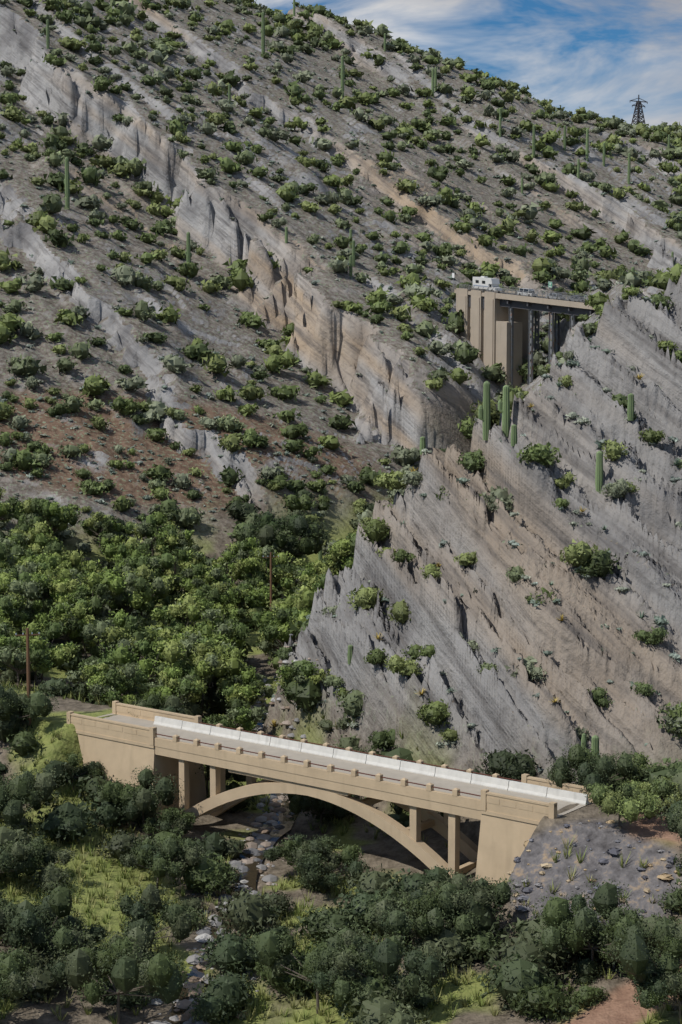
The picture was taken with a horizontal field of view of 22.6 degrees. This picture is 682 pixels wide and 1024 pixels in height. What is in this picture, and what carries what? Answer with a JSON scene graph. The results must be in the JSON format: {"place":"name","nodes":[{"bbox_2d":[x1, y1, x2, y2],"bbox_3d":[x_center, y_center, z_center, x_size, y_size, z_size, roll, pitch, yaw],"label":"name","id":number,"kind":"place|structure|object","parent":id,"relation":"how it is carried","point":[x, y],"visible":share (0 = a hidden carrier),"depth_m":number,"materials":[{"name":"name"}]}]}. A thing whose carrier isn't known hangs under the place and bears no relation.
{"place":"outdoors","nodes":[
{"label":"outdoors","id":0,"kind":"place"},
{"bbox_2d":[161,695,298,1023],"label":"creek water","id":1,"kind":"structure","parent":0,"point":[250,875],"depth_m":153.17,"materials":[{"name":"grey liquid"}]},
{"bbox_2d":[0,0,681,1023],"bbox_3d":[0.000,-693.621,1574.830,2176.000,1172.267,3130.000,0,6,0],"label":"terrain","id":2,"kind":"structure","parent":0,"point":[500,708],"depth_m":310.03,"materials":[{"name":"grey stone"}]},
{"bbox_2d":[15,628,39,725],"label":"utility pole","id":3,"kind":"object","parent":2,"relation":"on","point":[27,634],"visible":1,"depth_m":172.96,"materials":[{"name":"brown wood"}]},
{"bbox_2d":[144,628,317,1023],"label":"boulders","id":4,"kind":"object","parent":2,"relation":"on","point":[204,935],"visible":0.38,"depth_m":154.68,"materials":[{"name":"grey stone"}]},
{"bbox_2d":[262,552,278,611],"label":"utility pole","id":5,"kind":"object","parent":2,"relation":"on","point":[270,557],"visible":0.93,"depth_m":251.56,"materials":[{"name":"brown wood"}]},
{"bbox_2d":[66,701,592,884],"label":"arch bridge","id":6,"kind":"structure","parent":2,"relation":"on","point":[123,744],"depth_m":153.14,"materials":[{"name":"concrete"}]},
{"bbox_2d":[0,0,681,1023],"bbox_3d":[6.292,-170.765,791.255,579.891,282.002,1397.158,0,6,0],"label":"shrub foliage","id":7,"kind":"object","parent":2,"relation":"on","point":[192,658],"visible":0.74,"depth_m":207.57,"materials":[{"name":"green plant"}]},
{"bbox_2d":[0,514,681,1023],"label":"trees","id":8,"kind":"object","parent":2,"relation":"on","point":[276,648],"visible":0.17,"depth_m":171.95,"materials":[{"name":"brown plant"}]},
{"bbox_2d":[46,0,673,769],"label":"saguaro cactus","id":9,"kind":"object","parent":2,"relation":"on","point":[484,412],"visible":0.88,"depth_m":303.19,"materials":[{"name":"green plant"}]},
{"bbox_2d":[269,336,681,726],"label":"agaves and yuccas","id":10,"kind":"object","parent":2,"relation":"on","point":[638,377],"visible":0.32,"depth_m":173.77,"materials":[{"name":"green plant"}]},
{"bbox_2d":[454,284,608,390],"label":"highway bridge","id":11,"kind":"structure","parent":2,"relation":"on","point":[503,327],"depth_m":383.57,"materials":[{"name":"concrete"}]},
{"bbox_2d":[473,276,501,292],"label":"motorhome","id":12,"kind":"object","parent":11,"relation":"on","point":[485,282],"visible":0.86,"depth_m":387.69,"materials":[{"name":"white"}]},
{"bbox_2d":[517,288,536,296],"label":"white car","id":13,"kind":"object","parent":11,"relation":"on","point":[520,292],"visible":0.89,"depth_m":378.16,"materials":[{"name":"white paint"}]},
{"bbox_2d":[545,293,565,299],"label":"silver car","id":14,"kind":"object","parent":11,"relation":"on","point":[555,296],"visible":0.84,"depth_m":371.07,"materials":[{"name":"grey paint"}]},
{"bbox_2d":[569,295,583,302],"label":"grey car","id":15,"kind":"object","parent":11,"relation":"on","point":[577,297],"visible":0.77,"depth_m":366.26,"materials":[{"name":"grey paint"}]},
{"bbox_2d":[507,820,681,921],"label":"riprap rocks","id":16,"kind":"object","parent":2,"relation":"on","point":[614,851],"visible":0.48,"depth_m":131.96,"materials":[{"name":"grey stone"}]},
{"bbox_2d":[630,95,647,124],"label":"transmission tower","id":17,"kind":"structure","parent":2,"relation":"on","point":[638,107],"depth_m":962.09,"materials":[{"name":"grey metal"}]},
{"bbox_2d":[251,0,681,127],"label":"sky","id":18,"kind":"structure","parent":0,"point":[598,56],"materials":[{"name":"blue"}]}
]}

